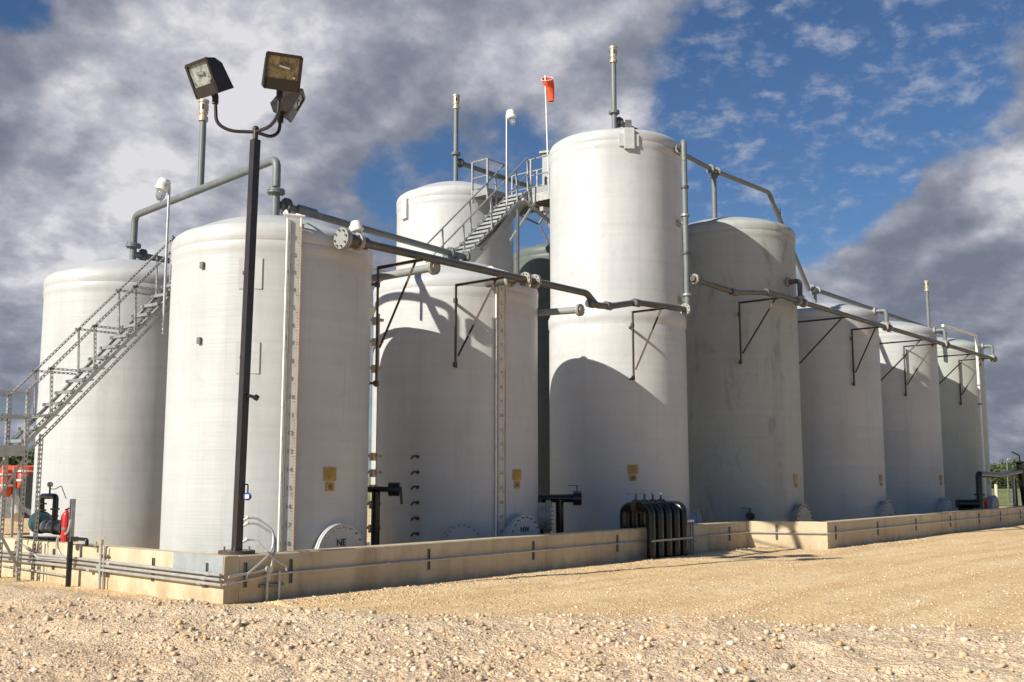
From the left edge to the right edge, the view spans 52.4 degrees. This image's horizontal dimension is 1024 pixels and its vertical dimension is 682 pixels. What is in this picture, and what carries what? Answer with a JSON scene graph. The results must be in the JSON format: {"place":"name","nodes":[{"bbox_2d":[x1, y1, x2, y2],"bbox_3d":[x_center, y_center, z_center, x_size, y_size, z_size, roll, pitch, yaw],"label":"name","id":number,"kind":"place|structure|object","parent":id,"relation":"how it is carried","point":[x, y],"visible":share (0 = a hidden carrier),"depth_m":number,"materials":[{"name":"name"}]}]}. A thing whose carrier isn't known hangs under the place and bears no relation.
{"place":"outdoors","nodes":[
{"label":"outdoors","id":0,"kind":"place"},
{"bbox_2d":[0,469,15,536],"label":"orange vessel","id":1,"kind":"object","parent":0,"point":[10,490],"visible":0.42,"depth_m":30.22,"materials":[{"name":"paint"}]},
{"bbox_2d":[169,235,387,314],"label":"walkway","id":2,"kind":"structure","parent":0,"point":[372,307],"depth_m":22.30,"materials":[{"name":"metal"}]},
{"bbox_2d":[0,505,1023,681],"bbox_3d":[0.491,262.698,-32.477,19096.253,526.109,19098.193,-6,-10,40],"label":"gravel ground","id":3,"kind":"structure","parent":0,"point":[840,662],"depth_m":12.71,"materials":[{"name":"beige gravel"}]},
{"bbox_2d":[0,465,33,521],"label":"orange skid","id":4,"kind":"object","parent":3,"relation":"on","point":[27,512],"visible":0.34,"depth_m":32.58,"materials":[{"name":"paint"}]},
{"bbox_2d":[10,466,33,528],"bbox_3d":[-14.275,4.747,30.500,0.677,2.157,0.696,-6,-10,40],"label":"orange vessel","id":5,"kind":"object","parent":3,"relation":"on","point":[30,469],"visible":0.32,"depth_m":30.37,"materials":[{"name":"paint"}]},
{"bbox_2d":[0,390,43,580],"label":"stair landing","id":6,"kind":"object","parent":3,"relation":"on","point":[10,450],"visible":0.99,"depth_m":18.79,"materials":[{"name":"metal"}]},
{"bbox_2d":[0,237,172,451],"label":"metal staircase","id":7,"kind":"structure","parent":6,"relation":"on","point":[96,369],"depth_m":20.20,"materials":[{"name":"metal"}]},
{"bbox_2d":[155,178,170,333],"bbox_3d":[-7.188,-1.745,21.205,0.308,3.244,0.305,-6,-10,40],"label":"jar light","id":8,"kind":"object","parent":7,"relation":"attached to","point":[162,186],"visible":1,"depth_m":21.27,"materials":[{"name":"metal"}]},
{"bbox_2d":[18,473,32,509],"bbox_3d":[-10.755,3.948,23.465,0.820,1.917,0.280,-1,-8,11],"label":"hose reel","id":9,"kind":"object","parent":3,"relation":"on","point":[29,487],"visible":0.22,"depth_m":23.47,"materials":[{"name":"metal"}]},
{"bbox_2d":[20,511,78,541],"bbox_3d":[-8.719,3.806,19.567,1.561,1.187,0.430,-6,-10,40],"label":"transfer pump","id":10,"kind":"object","parent":3,"relation":"on","point":[46,524],"visible":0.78,"depth_m":19.56,"materials":[{"name":"blue paint"}]},
{"bbox_2d":[37,482,65,520],"bbox_3d":[-8.663,3.037,19.620,1.018,0.753,0.166,-6,-10,40],"label":"pump outlet","id":11,"kind":"object","parent":10,"relation":"on","point":[55,503],"visible":0.91,"depth_m":19.57,"materials":[{"name":"brown metal"}]},
{"bbox_2d":[65,499,88,586],"bbox_3d":[-7.261,3.410,17.408,0.624,1.511,0.090,-6,-10,40],"label":"extinguisher post","id":12,"kind":"object","parent":3,"relation":"on","point":[71,537],"visible":0.92,"depth_m":17.53,"materials":[{"name":"metal"}]},
{"bbox_2d":[59,508,68,541],"bbox_3d":[-7.594,3.124,17.702,0.189,0.570,0.156,-6,-10,40],"label":"fire extinguisher","id":13,"kind":"object","parent":12,"relation":"attached to","point":[64,522],"visible":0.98,"depth_m":17.63,"materials":[{"name":"red paint"}]},
{"bbox_2d":[56,519,71,557],"bbox_3d":[-7.614,3.360,17.677,0.529,0.660,0.100,-6,-10,40],"label":"looped conduit","id":14,"kind":"object","parent":12,"relation":"attached to","point":[57,541],"visible":1,"depth_m":17.69,"materials":[{"name":"metal"}]},
{"bbox_2d":[30,259,171,548],"bbox_3d":[-8.784,1.524,23.649,3.704,6.770,3.704,-6,-10,40],"label":"storage tank","id":15,"kind":"object","parent":3,"relation":"on","point":[103,452],"visible":0.56,"depth_m":22.00,"materials":[{"name":"white metal"}]},
{"bbox_2d":[126,157,284,263],"bbox_3d":[-6.891,-2.397,22.691,2.957,1.598,7.400,3,-8,-19],"label":"goose neck pipe","id":16,"kind":"object","parent":15,"relation":"attached to","point":[276,191],"visible":0.69,"depth_m":21.86,"materials":[{"name":"grey metal"}]},
{"bbox_2d":[197,99,208,186],"bbox_3d":[-6.597,-4.186,22.152,0.224,1.967,0.224,-6,-10,40],"label":"vent stack","id":17,"kind":"object","parent":16,"relation":"on","point":[203,111],"visible":0.99,"depth_m":22.12,"materials":[{"name":"grey metal"}]},
{"bbox_2d":[94,537,108,589],"bbox_3d":[-6.777,3.676,17.101,0.373,0.905,0.080,-6,-10,40],"label":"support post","id":18,"kind":"object","parent":3,"relation":"on","point":[101,555],"visible":0.93,"depth_m":17.04,"materials":[{"name":"metal"}]},
{"bbox_2d":[160,215,372,552],"bbox_3d":[-4.405,0.998,19.241,3.942,6.670,3.704,-6,-10,40],"label":"storage tank","id":19,"kind":"object","parent":3,"relation":"on","point":[203,367],"visible":0.85,"depth_m":17.82,"materials":[{"name":"metal"}]},
{"bbox_2d":[277,210,304,551],"bbox_3d":[-3.838,0.783,17.756,0.361,6.212,0.462,3,-8,-25],"label":"gauge board","id":20,"kind":"object","parent":19,"relation":"attached to","point":[287,478],"visible":0.91,"depth_m":17.57,"materials":[{"name":"white plastic"}]},
{"bbox_2d":[349,220,363,233],"bbox_3d":[-3.066,-2.007,20.560,0.266,0.772,0.259,-6,-10,40],"label":"jar light","id":21,"kind":"object","parent":19,"relation":"attached to","point":[355,226],"visible":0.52,"depth_m":20.51,"materials":[{"name":"glass"}]},
{"bbox_2d":[370,258,422,386],"bbox_3d":[-2.183,-0.330,19.518,1.332,2.325,0.208,-6,-10,40],"label":"pipe bracket","id":22,"kind":"object","parent":19,"relation":"attached to","point":[375,383],"visible":0.93,"depth_m":19.76,"materials":[{"name":"brown metal"}]},
{"bbox_2d":[333,227,690,314],"bbox_3d":[0.405,-1.188,22.579,1.184,0.558,11.316,-6,-10,41],"label":"pipe","id":23,"kind":"object","parent":19,"relation":"attached to","point":[345,238],"visible":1,"depth_m":21.34,"materials":[{"name":"grey metal"}]},
{"bbox_2d":[371,262,440,282],"bbox_3d":[-3.155,-1.244,21.417,4.452,0.300,0.300,-6,-10,40],"label":"supply pipe","id":24,"kind":"object","parent":23,"relation":"attached to","point":[432,268],"visible":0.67,"depth_m":20.39,"materials":[{"name":"white metal"}]},
{"bbox_2d":[368,482,402,544],"bbox_3d":[-2.687,3.693,21.077,0.945,1.638,0.280,0,-7,0],"label":"tank valve","id":25,"kind":"object","parent":3,"relation":"on","point":[393,489],"visible":0.81,"depth_m":21.05,"materials":[{"name":"black metal"}]},
{"bbox_2d":[367,314,383,532],"bbox_3d":[-2.819,1.865,21.358,0.304,4.900,0.135,1,-7,-5],"label":"sight glass","id":26,"kind":"object","parent":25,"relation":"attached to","point":[375,472],"visible":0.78,"depth_m":21.35,"materials":[{"name":"metal"}]},
{"bbox_2d":[396,181,512,272],"bbox_3d":[-1.799,0.505,32.164,3.704,11.000,3.751,-6,-10,40],"label":"storage tank","id":27,"kind":"object","parent":3,"relation":"on","point":[426,213],"visible":0.28,"depth_m":31.10,"materials":[{"name":"white metal"}]},
{"bbox_2d":[451,94,534,188],"bbox_3d":[-0.384,-6.044,34.718,0.300,3.250,4.650,-6,-10,40],"label":"vent stack","id":28,"kind":"object","parent":27,"relation":"on","point":[457,162],"visible":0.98,"depth_m":33.12,"materials":[{"name":"grey metal"}]},
{"bbox_2d":[370,261,552,544],"bbox_3d":[-1.214,1.535,23.767,4.062,6.780,3.841,-6,-10,40],"label":"storage tank","id":29,"kind":"object","parent":3,"relation":"on","point":[436,434],"visible":0.66,"depth_m":22.22,"materials":[{"name":"metal"}]},
{"bbox_2d":[280,198,470,261],"bbox_3d":[-2.741,-1.993,22.223,0.352,0.915,5.897,-5,-9,35],"label":"roof pipe","id":30,"kind":"object","parent":29,"relation":"attached to","point":[314,213],"visible":0.79,"depth_m":21.96,"materials":[{"name":"grey metal"}]},
{"bbox_2d":[453,276,503,367],"bbox_3d":[-0.805,-0.355,21.466,0.343,1.770,1.697,6,-9,-37],"label":"pipe bracket","id":31,"kind":"object","parent":29,"relation":"attached to","point":[455,299],"visible":1,"depth_m":21.60,"materials":[{"name":"brown metal"}]},
{"bbox_2d":[488,266,507,536],"bbox_3d":[-0.366,1.414,22.424,0.361,6.172,0.461,5,-9,-35],"label":"gauge board","id":32,"kind":"object","parent":29,"relation":"attached to","point":[500,410],"visible":0.9,"depth_m":22.25,"materials":[{"name":"white metal"}]},
{"bbox_2d":[537,304,584,315],"bbox_3d":[-0.418,-0.571,25.239,5.257,0.442,0.280,-6,-10,40],"label":"supply pipe","id":33,"kind":"object","parent":29,"relation":"attached to","point":[578,309],"visible":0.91,"depth_m":23.81,"materials":[{"name":"white metal"}]},
{"bbox_2d":[0,506,1023,603],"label":"containment wall","id":34,"kind":"structure","parent":3,"relation":"on","point":[335,581],"depth_m":18.63,"materials":[{"name":"beige concrete"}]},
{"bbox_2d":[0,543,66,581],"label":"conduit","id":35,"kind":"object","parent":34,"relation":"attached to","point":[38,557],"visible":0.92,"depth_m":18.48,"materials":[{"name":"metal"}]},
{"bbox_2d":[0,550,222,586],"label":"side conduits","id":36,"kind":"object","parent":34,"relation":"attached to","point":[110,565],"visible":0.92,"depth_m":16.49,"materials":[{"name":"metal"}]},
{"bbox_2d":[184,51,305,554],"bbox_3d":[-4.213,-0.614,15.889,1.865,7.626,1.486,1,-8,-9],"label":"lamp pole","id":37,"kind":"object","parent":34,"relation":"on","point":[281,75],"visible":1,"depth_m":16.06,"materials":[{"name":"brown metal"}]},
{"bbox_2d":[242,516,286,580],"bbox_3d":[-3.678,3.096,15.546,0.420,0.951,0.689,-22,-23,71],"label":"flexible conduit","id":38,"kind":"object","parent":37,"relation":"attached to","point":[274,539],"visible":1,"depth_m":15.64,"materials":[{"name":"metal"}]},
{"bbox_2d":[228,566,283,600],"bbox_3d":[-3.760,3.622,15.360,0.120,0.560,1.002,-6,-10,40],"label":"junction conduit","id":39,"kind":"object","parent":34,"relation":"attached to","point":[268,569],"visible":0.85,"depth_m":15.49,"materials":[{"name":"metal"}]},
{"bbox_2d":[224,513,1023,585],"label":"front conduit","id":40,"kind":"object","parent":34,"relation":"attached to","point":[342,567],"visible":1,"depth_m":20.07,"materials":[{"name":"metal"}]},
{"bbox_2d":[687,520,696,553],"bbox_3d":[4.270,4.705,24.980,0.178,0.807,0.350,-6,-10,40],"label":"electrical drop","id":41,"kind":"object","parent":34,"relation":"attached to","point":[690,522],"visible":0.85,"depth_m":24.91,"materials":[{"name":"metal"}]},
{"bbox_2d":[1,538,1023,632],"bbox_3d":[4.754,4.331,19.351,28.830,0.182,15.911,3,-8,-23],"label":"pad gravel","id":42,"kind":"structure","parent":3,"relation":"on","point":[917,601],"depth_m":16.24,"materials":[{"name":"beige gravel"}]},
{"bbox_2d":[513,243,549,532],"bbox_3d":[1.864,1.546,36.423,3.704,10.040,3.704,-6,-10,40],"label":"storage tank","id":43,"kind":"object","parent":3,"relation":"on","point":[534,259],"visible":0.15,"depth_m":34.92,"materials":[{"name":"white metal"}]},
{"bbox_2d":[538,485,581,533],"bbox_3d":[1.073,4.257,24.822,1.167,1.608,0.340,0,-7,0],"label":"tank valve","id":44,"kind":"object","parent":3,"relation":"on","point":[575,498],"visible":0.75,"depth_m":24.78,"materials":[{"name":"black metal"}]},
{"bbox_2d":[548,120,702,532],"bbox_3d":[2.897,-0.127,28.258,3.839,11.240,3.740,-6,-10,40],"label":"storage tank","id":45,"kind":"object","parent":3,"relation":"on","point":[617,434],"visible":0.84,"depth_m":26.83,"materials":[{"name":"white metal"}]},
{"bbox_2d":[471,154,549,273],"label":"platform","id":46,"kind":"structure","parent":45,"relation":"attached to","point":[538,202],"depth_m":30.54,"materials":[{"name":"metal"}]},
{"bbox_2d":[426,157,527,262],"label":"staircase","id":47,"kind":"structure","parent":46,"relation":"attached to","point":[497,215],"depth_m":29.67,"materials":[{"name":"metal"}]},
{"bbox_2d":[506,109,516,211],"bbox_3d":[-0.014,-5.205,29.965,0.308,3.033,0.305,-6,-10,40],"label":"jar light","id":48,"kind":"object","parent":47,"relation":"attached to","point":[511,115],"visible":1,"depth_m":30.01,"materials":[{"name":"metal"}]},
{"bbox_2d":[539,150,549,185],"bbox_3d":[1.088,-5.036,31.396,0.416,1.360,0.400,-3,-8,23],"label":"louvred box","id":49,"kind":"object","parent":46,"relation":"on","point":[544,169],"visible":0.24,"depth_m":31.31,"materials":[{"name":"grey plastic"}]},
{"bbox_2d":[541,75,553,173],"bbox_3d":[1.073,-6.168,31.267,0.368,3.801,0.369,-3,-8,23],"label":"windsock","id":50,"kind":"object","parent":46,"relation":"on","point":[548,83],"visible":0.98,"depth_m":31.40,"materials":[{"name":"orange fabric"}]},
{"bbox_2d":[609,45,623,127],"bbox_3d":[2.901,-6.874,29.224,0.300,2.870,0.433,-6,-10,40],"label":"vent stack","id":51,"kind":"object","parent":45,"relation":"on","point":[614,112],"visible":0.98,"depth_m":29.16,"materials":[{"name":"grey metal"}]},
{"bbox_2d":[629,307,668,379],"bbox_3d":[3.283,0.092,25.770,0.333,1.740,1.466,5,-9,-34],"label":"pipe bracket","id":52,"kind":"object","parent":45,"relation":"attached to","point":[647,341],"visible":1,"depth_m":25.82,"materials":[{"name":"brown metal"}]},
{"bbox_2d":[675,139,691,304],"bbox_3d":[4.491,-2.967,27.425,0.270,4.674,1.380,0,-7,1],"label":"tank riser","id":53,"kind":"object","parent":45,"relation":"attached to","point":[681,147],"visible":0.99,"depth_m":26.84,"materials":[{"name":"grey metal"}]},
{"bbox_2d":[620,493,655,558],"bbox_3d":[2.749,4.217,23.421,0.920,1.571,0.569,-6,-10,40],"label":"black pipe loop","id":54,"kind":"object","parent":3,"relation":"on","point":[636,505],"visible":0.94,"depth_m":23.31,"materials":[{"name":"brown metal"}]},
{"bbox_2d":[628,493,663,557],"bbox_3d":[2.975,4.252,23.687,0.920,1.571,0.569,-6,-10,40],"label":"black pipe loop","id":55,"kind":"object","parent":3,"relation":"on","point":[659,523],"visible":0.46,"depth_m":23.52,"materials":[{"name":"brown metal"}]},
{"bbox_2d":[637,493,671,556],"bbox_3d":[3.291,4.306,24.060,0.920,1.560,0.315,-6,-10,40],"label":"black pipe loop","id":56,"kind":"object","parent":3,"relation":"on","point":[667,514],"visible":0.39,"depth_m":23.77,"materials":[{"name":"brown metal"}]},
{"bbox_2d":[651,537,692,541],"bbox_3d":[3.667,4.524,23.722,0.030,0.045,1.770,-6,-10,40],"label":"pipe clamp","id":57,"kind":"object","parent":56,"relation":"attached to","point":[670,539],"visible":1,"depth_m":23.66,"materials":[{"name":"grey metal"}]},
{"bbox_2d":[645,493,679,556],"bbox_3d":[3.516,4.341,24.326,0.920,1.560,0.315,-6,-10,40],"label":"black pipe loop","id":58,"kind":"object","parent":3,"relation":"on","point":[675,527],"visible":0.39,"depth_m":24.02,"materials":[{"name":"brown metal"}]},
{"bbox_2d":[670,501,687,555],"bbox_3d":[3.737,4.469,24.573,0.920,1.370,0.197,-6,-10,40],"label":"black pipe loop","id":59,"kind":"object","parent":3,"relation":"on","point":[683,528],"visible":0.33,"depth_m":24.27,"materials":[{"name":"black metal"}]},
{"bbox_2d":[682,217,812,527],"bbox_3d":[6.970,1.086,32.485,4.382,9.930,4.144,-6,-10,40],"label":"storage tank","id":60,"kind":"object","parent":3,"relation":"on","point":[744,437],"visible":0.73,"depth_m":30.76,"materials":[{"name":"metal"}]},
{"bbox_2d":[617,119,810,291],"bbox_3d":[6.910,-4.010,33.167,0.424,3.373,11.675,-7,-10,41],"label":"roof pipe","id":61,"kind":"object","parent":60,"relation":"attached to","point":[713,171],"visible":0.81,"depth_m":33.09,"materials":[{"name":"grey metal"}]},
{"bbox_2d":[741,507,754,519],"bbox_3d":[6.764,4.965,29.914,0.371,0.358,0.250,0,-7,1],"label":"tank valve","id":62,"kind":"object","parent":60,"relation":"attached to","point":[750,515],"visible":1,"depth_m":29.79,"materials":[{"name":"black metal"}]},
{"bbox_2d":[737,297,781,363],"bbox_3d":[7.061,-0.280,29.982,0.345,1.830,1.631,6,-9,-37],"label":"pipe bracket","id":63,"kind":"object","parent":60,"relation":"attached to","point":[739,315],"visible":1,"depth_m":30.16,"materials":[{"name":"brown metal"}]},
{"bbox_2d":[785,278,807,307],"bbox_3d":[8.470,-1.463,31.293,0.699,0.917,0.526,-6,-10,40],"label":"riser elbow","id":64,"kind":"object","parent":60,"relation":"attached to","point":[790,282],"visible":0.97,"depth_m":31.15,"materials":[{"name":"grey metal"}]},
{"bbox_2d":[798,316,847,364],"bbox_3d":[9.751,0.283,33.707,2.292,1.980,0.735,-3,-8,21],"label":"pipe bracket","id":65,"kind":"object","parent":60,"relation":"attached to","point":[826,334],"visible":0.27,"depth_m":33.67,"materials":[{"name":"brown metal"}]},
{"bbox_2d":[797,303,894,520],"bbox_3d":[11.334,2.665,37.578,4.382,8.120,4.144,-6,-10,40],"label":"storage tank","id":66,"kind":"object","parent":3,"relation":"on","point":[844,477],"visible":0.57,"depth_m":35.78,"materials":[{"name":"metal"}]},
{"bbox_2d":[851,326,881,385],"bbox_3d":[12.134,0.526,35.566,1.133,1.980,0.135,-6,-10,40],"label":"pipe bracket","id":67,"kind":"object","parent":66,"relation":"attached to","point":[854,371],"visible":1,"depth_m":35.74,"materials":[{"name":"brown metal"}]},
{"bbox_2d":[809,285,942,334],"bbox_3d":[15.530,-0.752,43.027,0.280,1.110,14.847,-6,-10,40],"label":"roof pipe","id":68,"kind":"object","parent":66,"relation":"attached to","point":[815,291],"visible":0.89,"depth_m":39.71,"materials":[{"name":"grey metal"}]},
{"bbox_2d":[871,308,892,331],"bbox_3d":[12.952,-0.751,36.603,0.730,0.882,0.526,-6,-10,40],"label":"riser elbow","id":69,"kind":"object","parent":66,"relation":"attached to","point":[886,322],"visible":0.89,"depth_m":36.45,"materials":[{"name":"white metal"}]},
{"bbox_2d":[879,339,925,380],"bbox_3d":[14.232,1.003,39.215,2.538,1.980,0.980,-2,-8,12],"label":"pipe bracket","id":70,"kind":"object","parent":66,"relation":"attached to","point":[905,354],"visible":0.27,"depth_m":39.18,"materials":[{"name":"brown metal"}]},
{"bbox_2d":[879,321,952,515],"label":"storage tank","id":71,"kind":"object","parent":3,"relation":"on","point":[913,455],"visible":0.53,"depth_m":40.51,"materials":[{"name":"metal"}]},
{"bbox_2d":[903,343,938,396],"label":"pipe bracket","id":72,"kind":"object","parent":71,"relation":"attached to","point":[905,394],"visible":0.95,"depth_m":40.37,"materials":[{"name":"brown metal"}]},
{"bbox_2d":[924,280,930,327],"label":"vent stack","id":73,"kind":"object","parent":71,"relation":"on","point":[926,286],"visible":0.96,"depth_m":45.04,"materials":[{"name":"grey metal"}]},
{"bbox_2d":[932,327,950,348],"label":"riser elbow","id":74,"kind":"object","parent":71,"relation":"attached to","point":[944,331],"visible":0.91,"depth_m":41.21,"materials":[{"name":"white metal"}]},
{"bbox_2d":[938,353,973,383],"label":"pipe bracket","id":75,"kind":"object","parent":71,"relation":"attached to","point":[957,365],"visible":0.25,"depth_m":43.55,"materials":[{"name":"brown metal"}]},
{"bbox_2d":[937,337,998,510],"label":"storage tank","id":76,"kind":"object","parent":3,"relation":"on","point":[961,447],"visible":0.37,"depth_m":45.32,"materials":[{"name":"metal"}]},
{"bbox_2d":[941,324,987,508],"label":"downpipe","id":77,"kind":"object","parent":76,"relation":"attached to","point":[980,408],"visible":0.97,"depth_m":44.41,"materials":[{"name":"white plastic"}]},
{"bbox_2d":[958,358,988,404],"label":"pipe bracket","id":78,"kind":"object","parent":76,"relation":"attached to","point":[982,359],"visible":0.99,"depth_m":45.24,"materials":[{"name":"brown metal"}]},
{"bbox_2d":[690,274,992,359],"bbox_3d":[12.911,-0.383,36.167,0.342,0.452,25.478,-6,-10,40],"label":"pipe","id":79,"kind":"object","parent":78,"relation":"on","point":[695,279],"visible":0.98,"depth_m":31.68,"materials":[{"name":"grey metal"}]},
{"bbox_2d":[981,343,997,361],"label":"riser elbow","id":80,"kind":"object","parent":76,"relation":"attached to","point":[991,347],"visible":0.86,"depth_m":46.10,"materials":[{"name":"white metal"}]},
{"bbox_2d":[994,484,1019,501],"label":"field fence","id":81,"kind":"object","parent":3,"relation":"on","point":[996,489],"visible":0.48,"depth_m":70.09,"materials":[{"name":"metal"}]},
{"bbox_2d":[1006,458,1011,506],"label":"thin mast","id":82,"kind":"object","parent":3,"relation":"on","point":[1007,480],"visible":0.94,"depth_m":62.69,"materials":[{"name":"metal"}]},
{"bbox_2d":[1011,476,1015,506],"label":"pipe support","id":83,"kind":"object","parent":3,"relation":"on","point":[1013,491],"visible":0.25,"depth_m":42.36,"materials":[{"name":"metal"}]},
{"bbox_2d":[955,468,1022,510],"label":"black transfer pipe","id":84,"kind":"object","parent":83,"relation":"on","point":[968,504],"visible":0.94,"depth_m":38.98,"materials":[{"name":"black metal"}]},
{"bbox_2d":[1015,479,1017,505],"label":"pipe support","id":85,"kind":"object","parent":3,"relation":"on","point":[1016,493],"visible":0.32,"depth_m":42.59,"materials":[{"name":"grey metal"}]},
{"bbox_2d":[1012,451,1023,505],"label":"black standpipe","id":86,"kind":"object","parent":3,"relation":"on","point":[1019,464],"visible":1,"depth_m":43.41,"materials":[{"name":"metal"}]},
{"bbox_2d":[0,0,1023,476],"label":"sky","id":87,"kind":"structure","parent":0,"point":[888,135],"materials":[{"name":"blue"}]},
{"bbox_2d":[368,477,1021,505],"bbox_3d":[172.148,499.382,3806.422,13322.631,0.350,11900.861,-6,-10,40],"label":"grass field","id":88,"kind":"structure","parent":0,"point":[1003,496],"depth_m":86.25,"materials":[{"name":"green plant"}]},
{"bbox_2d":[0,449,34,464],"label":"bush","id":89,"kind":"object","parent":88,"relation":"on","point":[30,461],"visible":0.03,"depth_m":66.26,"materials":[{"name":"green plant"}]},
{"bbox_2d":[990,464,1018,488],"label":"bush","id":90,"kind":"object","parent":88,"relation":"on","point":[998,481],"visible":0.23,"depth_m":134.07,"materials":[{"name":"green plant"}]},
{"bbox_2d":[990,459,1020,485],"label":"bush","id":91,"kind":"object","parent":88,"relation":"on","point":[1003,464],"visible":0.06,"depth_m":165.53,"materials":[{"name":"green plant"}]}
]}

